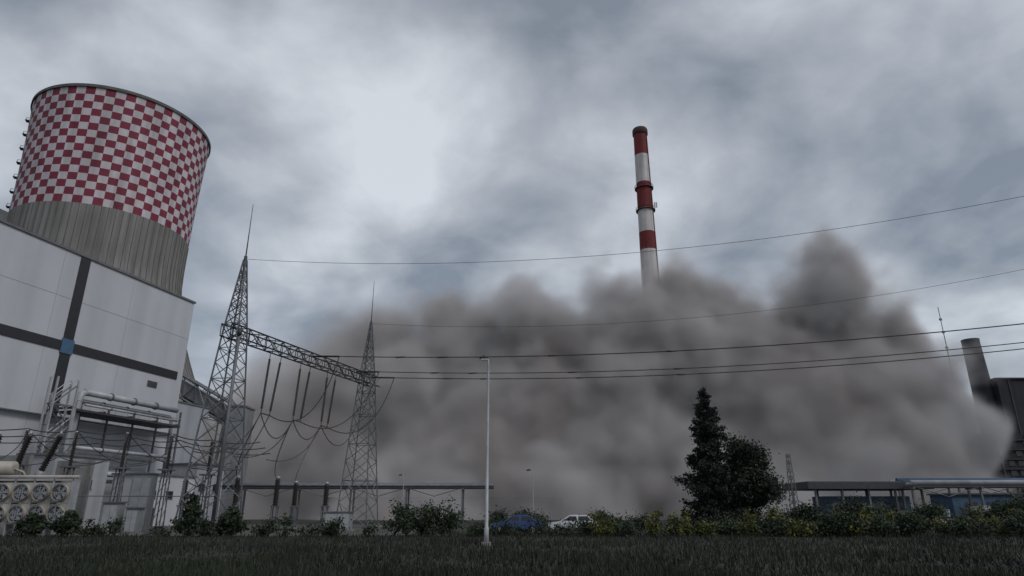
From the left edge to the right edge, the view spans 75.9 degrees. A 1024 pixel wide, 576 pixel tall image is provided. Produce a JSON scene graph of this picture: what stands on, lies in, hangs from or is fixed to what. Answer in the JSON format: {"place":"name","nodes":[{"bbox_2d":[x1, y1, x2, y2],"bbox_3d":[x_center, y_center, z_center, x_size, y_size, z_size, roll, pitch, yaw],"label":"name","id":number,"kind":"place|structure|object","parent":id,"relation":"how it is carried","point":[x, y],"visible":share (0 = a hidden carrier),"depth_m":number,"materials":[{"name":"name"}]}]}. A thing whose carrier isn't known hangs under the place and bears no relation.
{"place":"outdoors","nodes":[
{"label":"outdoors","id":0,"kind":"place"},
{"bbox_2d":[0,428,269,465],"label":"busbar wires","id":1,"kind":"object","parent":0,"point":[119,446],"visible":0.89,"depth_m":60.98,"materials":[{"name":"black metal"}]},
{"bbox_2d":[1,524,435,535],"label":"substation gravel","id":2,"kind":"structure","parent":0,"point":[356,527],"depth_m":60.17,"materials":[{"name":"grey gravel"}]},
{"bbox_2d":[0,455,95,526],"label":"fire wall","id":3,"kind":"structure","parent":2,"relation":"on","point":[85,472],"depth_m":67.57,"materials":[{"name":"concrete"}]},
{"bbox_2d":[16,452,112,527],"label":"service building","id":4,"kind":"structure","parent":2,"relation":"on","point":[96,491],"depth_m":72.83,"materials":[{"name":"grey concrete"}]},
{"bbox_2d":[99,502,127,535],"bbox_3d":[-30.500,17.571,50.005,1.500,2.445,1.200,0,-19,0],"label":"control cabinet","id":5,"kind":"object","parent":2,"relation":"on","point":[113,510],"visible":0.61,"depth_m":49.77,"materials":[{"name":"metal"}]},
{"bbox_2d":[22,457,219,532],"bbox_3d":[-36.604,17.771,56.385,21.176,6.200,0.132,3,-19,-8],"label":"equipment railing","id":6,"kind":"object","parent":2,"relation":"on","point":[118,496],"visible":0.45,"depth_m":56.80,"materials":[{"name":"metal"}]},
{"bbox_2d":[119,507,146,535],"bbox_3d":[-28.900,17.825,50.130,1.200,2.045,1.200,0,-19,0],"label":"control cabinet","id":7,"kind":"object","parent":2,"relation":"on","point":[133,522],"visible":0.86,"depth_m":49.84,"materials":[{"name":"metal"}]},
{"bbox_2d":[121,473,159,530],"bbox_3d":[-35.500,20.446,62.760,2.300,5.245,1.200,0,-19,0],"label":"control cabinet","id":8,"kind":"object","parent":2,"relation":"on","point":[143,484],"visible":0.66,"depth_m":62.67,"materials":[{"name":"metal"}]},
{"bbox_2d":[110,472,196,525],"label":"service building","id":9,"kind":"structure","parent":2,"relation":"on","point":[176,485],"depth_m":85.74,"materials":[{"name":"white metal"}]},
{"bbox_2d":[176,477,188,518],"bbox_3d":[-31.500,20.638,62.694,0.900,4.850,0.900,0,-19,0],"label":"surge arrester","id":10,"kind":"object","parent":2,"relation":"on","point":[186,488],"visible":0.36,"depth_m":62.76,"materials":[{"name":"ceramic"}]},
{"bbox_2d":[210,328,242,526],"bbox_3d":[-25.300,12.201,58.178,0.407,17.900,0.407,0,-19,0],"label":"steel pole","id":11,"kind":"object","parent":2,"relation":"on","point":[226,427],"visible":0.83,"depth_m":58.00,"materials":[{"name":"grey metal"}]},
{"bbox_2d":[229,476,240,506],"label":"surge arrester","id":12,"kind":"object","parent":2,"relation":"on","point":[237,487],"visible":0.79,"depth_m":65.78,"materials":[{"name":"ceramic"}]},
{"bbox_2d":[166,207,381,532],"bbox_3d":[-22.650,10.176,73.240,5.143,31.534,29.967,-6,-20,17],"label":"lattice portal","id":13,"kind":"object","parent":2,"relation":"on","point":[242,289],"visible":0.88,"depth_m":64.36,"materials":[{"name":"metal"}]},
{"bbox_2d":[188,357,393,487],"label":"jumper cable","id":14,"kind":"object","parent":13,"relation":"attached to","point":[286,432],"visible":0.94,"depth_m":69.46,"materials":[{"name":"metal"}]},
{"bbox_2d":[260,352,336,427],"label":"insulator string","id":15,"kind":"object","parent":13,"relation":"attached to","point":[296,392],"visible":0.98,"depth_m":71.28,"materials":[{"name":"ceramic"}]},
{"bbox_2d":[250,196,1022,263],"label":"earth wire","id":16,"kind":"object","parent":13,"relation":"attached to","point":[624,253],"visible":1,"depth_m":57.59,"materials":[{"name":"black metal"}]},
{"bbox_2d":[314,323,1023,357],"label":"power line","id":17,"kind":"object","parent":13,"relation":"attached to","point":[670,350],"visible":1,"depth_m":65.58,"materials":[{"name":"metal"}]},
{"bbox_2d":[356,342,1023,373],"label":"power line","id":18,"kind":"object","parent":13,"relation":"attached to","point":[695,367],"visible":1,"depth_m":73.29,"materials":[{"name":"metal"}]},
{"bbox_2d":[372,348,1023,379],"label":"power line","id":19,"kind":"object","parent":13,"relation":"attached to","point":[694,373],"visible":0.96,"depth_m":77.01,"materials":[{"name":"metal"}]},
{"bbox_2d":[372,269,1023,326],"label":"earth wire","id":20,"kind":"object","parent":13,"relation":"attached to","point":[716,315],"visible":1,"depth_m":78.64,"materials":[{"name":"black metal"}]},
{"bbox_2d":[269,476,280,529],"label":"surge arrester","id":21,"kind":"object","parent":2,"relation":"on","point":[276,492],"visible":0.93,"depth_m":66.55,"materials":[{"name":"ceramic"}]},
{"bbox_2d":[286,481,298,529],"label":"surge arrester","id":22,"kind":"object","parent":2,"relation":"on","point":[294,495],"visible":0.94,"depth_m":67.40,"materials":[{"name":"ceramic"}]},
{"bbox_2d":[318,482,329,529],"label":"surge arrester","id":23,"kind":"object","parent":2,"relation":"on","point":[325,495],"visible":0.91,"depth_m":67.48,"materials":[{"name":"ceramic"}]},
{"bbox_2d":[322,511,354,530],"bbox_3d":[-16.500,22.102,62.194,2.900,1.745,1.200,0,-19,0],"label":"control cabinet","id":24,"kind":"object","parent":2,"relation":"on","point":[347,515],"visible":0.56,"depth_m":61.90,"materials":[{"name":"metal"}]},
{"bbox_2d":[399,474,403,505],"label":"street lamp","id":25,"kind":"object","parent":2,"relation":"on","point":[403,487],"visible":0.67,"depth_m":88.14,"materials":[{"name":"metal"}]},
{"bbox_2d":[325,497,564,519],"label":"warehouse","id":26,"kind":"structure","parent":0,"point":[474,507],"depth_m":154.72,"materials":[{"name":"grey metal"}]},
{"bbox_2d":[341,503,547,509],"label":"windows","id":27,"kind":"structure","parent":26,"relation":"in","point":[381,506],"depth_m":154.58,"materials":[{"name":"grey glass"}]},
{"bbox_2d":[0,512,1023,575],"bbox_3d":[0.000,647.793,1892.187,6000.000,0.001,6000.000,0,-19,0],"label":"ground","id":28,"kind":"structure","parent":0,"point":[303,517],"depth_m":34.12,"materials":[{"name":"green plant"}]},
{"bbox_2d":[15,429,29,478],"bbox_3d":[-43.600,16.863,57.643,1.100,8.768,1.100,0,-19,0],"label":"busbar support","id":29,"kind":"object","parent":28,"relation":"on","point":[22,458],"visible":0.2,"depth_m":58.34,"materials":[{"name":"grey metal"}]},
{"bbox_2d":[14,512,50,537],"bbox_3d":[-33.695,16.657,46.120,2.086,1.742,2.067,6,-20,-18],"label":"shrub","id":30,"kind":"object","parent":28,"relation":"on","point":[31,524],"visible":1,"depth_m":45.78,"materials":[{"name":"green plant"}]},
{"bbox_2d":[0,431,80,536],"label":"power transformer","id":31,"kind":"object","parent":28,"relation":"on","point":[51,499],"visible":0.91,"depth_m":48.31,"materials":[{"name":"metal"}]},
{"bbox_2d":[46,509,86,537],"bbox_3d":[-30.976,16.341,45.547,2.181,1.903,2.336,0,-19,0],"label":"shrub","id":32,"kind":"object","parent":28,"relation":"on","point":[69,521],"visible":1,"depth_m":45.21,"materials":[{"name":"green plant"}]},
{"bbox_2d":[59,431,79,478],"bbox_3d":[-39.500,17.104,58.195,1.100,8.668,1.100,0,-19,0],"label":"busbar support","id":33,"kind":"object","parent":28,"relation":"on","point":[69,466],"visible":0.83,"depth_m":58.67,"materials":[{"name":"grey metal"}]},
{"bbox_2d":[0,209,210,524],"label":"power station hall","id":34,"kind":"structure","parent":28,"relation":"on","point":[67,314],"depth_m":89.34,"materials":[{"name":"metal"}]},
{"bbox_2d":[33,376,181,483],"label":"pipe rack","id":35,"kind":"object","parent":28,"relation":"on","point":[76,412],"visible":0.69,"depth_m":86.01,"materials":[{"name":"metal"}]},
{"bbox_2d":[109,432,130,501],"bbox_3d":[-35.000,17.216,58.368,1.100,8.569,1.100,0,-19,0],"label":"busbar support","id":36,"kind":"object","parent":28,"relation":"on","point":[124,449],"visible":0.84,"depth_m":58.40,"materials":[{"name":"grey metal"}]},
{"bbox_2d":[6,83,251,517],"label":"cooling tower","id":37,"kind":"structure","parent":28,"relation":"on","point":[111,176],"depth_m":208.84,"materials":[{"name":"concrete"}]},
{"bbox_2d":[150,434,175,531],"bbox_3d":[-31.300,17.522,59.109,1.100,8.469,1.100,0,-19,0],"label":"busbar support","id":38,"kind":"object","parent":28,"relation":"on","point":[167,469],"visible":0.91,"depth_m":58.86,"materials":[{"name":"grey metal"}]},
{"bbox_2d":[170,492,205,536],"bbox_3d":[-23.720,16.547,48.033,2.659,3.183,2.607,0,-19,0],"label":"conifer tree","id":39,"kind":"object","parent":28,"relation":"on","point":[192,511],"visible":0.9,"depth_m":47.87,"materials":[{"name":"green plant"}]},
{"bbox_2d":[6,513,382,536],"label":"green shrubs","id":40,"kind":"object","parent":28,"relation":"on","point":[327,528],"visible":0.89,"depth_m":46.84,"materials":[{"name":"green plant"}]},
{"bbox_2d":[168,463,226,521],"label":"service building","id":41,"kind":"structure","parent":28,"relation":"on","point":[181,469],"depth_m":95.40,"materials":[{"name":"grey concrete"}]},
{"bbox_2d":[199,440,214,518],"bbox_3d":[-28.600,18.439,61.332,1.100,8.170,1.100,0,-19,0],"label":"busbar support","id":42,"kind":"object","parent":28,"relation":"on","point":[207,474],"visible":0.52,"depth_m":61.39,"materials":[{"name":"grey metal"}]},
{"bbox_2d":[179,373,255,520],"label":"conveyor gallery","id":43,"kind":"object","parent":28,"relation":"on","point":[191,393],"visible":0.34,"depth_m":124.31,"materials":[{"name":"metal"}]},
{"bbox_2d":[212,505,249,536],"bbox_3d":[-20.569,17.117,48.021,2.696,2.408,2.108,8,-20,-21],"label":"shrub","id":44,"kind":"object","parent":28,"relation":"on","point":[231,522],"visible":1,"depth_m":47.65,"materials":[{"name":"green plant"}]},
{"bbox_2d":[221,483,493,522],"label":"pipe bridge","id":45,"kind":"structure","parent":28,"relation":"on","point":[399,486],"depth_m":106.16,"materials":[{"name":"metal"}]},
{"bbox_2d":[379,494,469,536],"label":"green shrubs","id":46,"kind":"object","parent":28,"relation":"on","point":[406,521],"visible":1,"depth_m":48.23,"materials":[{"name":"green plant"}]},
{"bbox_2d":[479,355,490,545],"bbox_3d":[-1.489,8.709,36.124,0.777,10.259,0.500,0,-19,0],"label":"street lamp","id":47,"kind":"object","parent":28,"relation":"on","point":[486,527],"visible":0.91,"depth_m":35.67,"materials":[{"name":"metal"}]},
{"bbox_2d":[491,515,541,529],"bbox_3d":[0.390,19.939,55.431,4.320,1.480,1.830,0,-19,0],"label":"parked car","id":48,"kind":"object","parent":28,"relation":"on","point":[519,519],"visible":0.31,"depth_m":54.67,"materials":[{"name":"blue paint"}]},
{"bbox_2d":[526,469,533,512],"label":"street lamp","id":49,"kind":"object","parent":28,"relation":"on","point":[528,470],"visible":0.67,"depth_m":71.05,"materials":[{"name":"metal"}]},
{"bbox_2d":[548,515,596,532],"bbox_3d":[5.190,19.971,55.526,4.320,1.480,1.830,0,-19,0],"label":"parked car","id":50,"kind":"object","parent":28,"relation":"on","point":[572,517],"visible":0.26,"depth_m":54.84,"materials":[{"name":"white paint"}]},
{"bbox_2d":[482,503,800,531],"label":"green shrubs","id":51,"kind":"object","parent":28,"relation":"on","point":[499,516],"visible":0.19,"depth_m":61.57,"materials":[{"name":"green plant"}]},
{"bbox_2d":[368,486,933,515],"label":"distant trees","id":52,"kind":"object","parent":28,"relation":"on","point":[619,502],"visible":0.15,"depth_m":283.29,"materials":[{"name":"green plant"}]},
{"bbox_2d":[632,126,680,516],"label":"striped chimney","id":53,"kind":"object","parent":28,"relation":"on","point":[665,490],"visible":0.98,"depth_m":238.02,"materials":[{"name":"white concrete"}]},
{"bbox_2d":[671,387,751,531],"bbox_3d":[17.322,15.210,58.156,6.594,12.964,6.336,0,-19,0],"label":"conifer tree","id":54,"kind":"object","parent":28,"relation":"on","point":[713,484],"visible":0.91,"depth_m":57.01,"materials":[{"name":"green plant"}]},
{"bbox_2d":[585,503,865,536],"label":"yellow shrubs","id":55,"kind":"object","parent":28,"relation":"on","point":[678,526],"visible":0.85,"depth_m":47.12,"materials":[{"name":"green plant"}]},
{"bbox_2d":[458,507,1006,536],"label":"green shrubs","id":56,"kind":"object","parent":28,"relation":"on","point":[768,526],"visible":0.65,"depth_m":48.01,"materials":[{"name":"green plant"}]},
{"bbox_2d":[720,431,790,523],"bbox_3d":[20.952,17.184,58.432,7.424,8.648,7.408,-10,-21,27],"label":"broadleaf tree","id":57,"kind":"object","parent":28,"relation":"on","point":[762,487],"visible":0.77,"depth_m":57.37,"materials":[{"name":"green plant"}]},
{"bbox_2d":[786,454,798,508],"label":"antenna mast","id":58,"kind":"object","parent":28,"relation":"on","point":[793,494],"visible":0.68,"depth_m":65.21,"materials":[{"name":"metal"}]},
{"bbox_2d":[782,481,933,520],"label":"canopy shed","id":59,"kind":"structure","parent":28,"relation":"on","point":[867,487],"depth_m":89.71,"materials":[{"name":"metal"}]},
{"bbox_2d":[782,489,1023,532],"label":"green shrubs","id":60,"kind":"object","parent":28,"relation":"on","point":[854,506],"visible":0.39,"depth_m":56.94,"materials":[{"name":"green plant"}]},
{"bbox_2d":[811,503,1023,537],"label":"green shrubs","id":61,"kind":"object","parent":28,"relation":"on","point":[834,523],"visible":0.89,"depth_m":46.33,"materials":[{"name":"green plant"}]},
{"bbox_2d":[857,503,1022,536],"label":"yellow shrubs","id":62,"kind":"object","parent":28,"relation":"on","point":[864,513],"visible":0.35,"depth_m":49.35,"materials":[{"name":"green plant"}]},
{"bbox_2d":[898,506,994,524],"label":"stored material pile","id":63,"kind":"object","parent":28,"relation":"on","point":[947,512],"visible":0.11,"depth_m":74.34,"materials":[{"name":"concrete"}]},
{"bbox_2d":[938,308,965,433],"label":"antenna mast","id":64,"kind":"object","parent":28,"relation":"on","point":[946,347],"visible":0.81,"depth_m":242.51,"materials":[{"name":"metal"}]},
{"bbox_2d":[899,480,1023,509],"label":"pipe bridge","id":65,"kind":"structure","parent":28,"relation":"on","point":[969,485],"depth_m":87.00,"materials":[{"name":"metal"}]},
{"bbox_2d":[926,493,1023,518],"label":"blue shed","id":66,"kind":"structure","parent":28,"relation":"on","point":[953,503],"depth_m":90.99,"materials":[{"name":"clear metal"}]},
{"bbox_2d":[965,502,1015,507],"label":"windows","id":67,"kind":"structure","parent":66,"relation":"in","point":[967,503],"depth_m":90.68,"materials":[{"name":"black glass"}]},
{"bbox_2d":[961,338,1004,434],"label":"concrete stack","id":68,"kind":"object","parent":28,"relation":"on","point":[987,411],"visible":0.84,"depth_m":234.68,"materials":[{"name":"grey concrete"}]},
{"bbox_2d":[0,0,1023,511],"label":"sky","id":69,"kind":"structure","parent":0,"point":[447,134],"materials":[{"name":"grey"}]},
{"bbox_2d":[889,478,1023,495],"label":"pipe bridge","id":70,"kind":"structure","parent":0,"point":[949,491],"depth_m":98.65,"materials":[{"name":"metal"}]},
{"bbox_2d":[945,377,1023,492],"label":"boiler house","id":71,"kind":"structure","parent":0,"point":[987,456],"depth_m":216.74,"materials":[{"name":"grey metal"}]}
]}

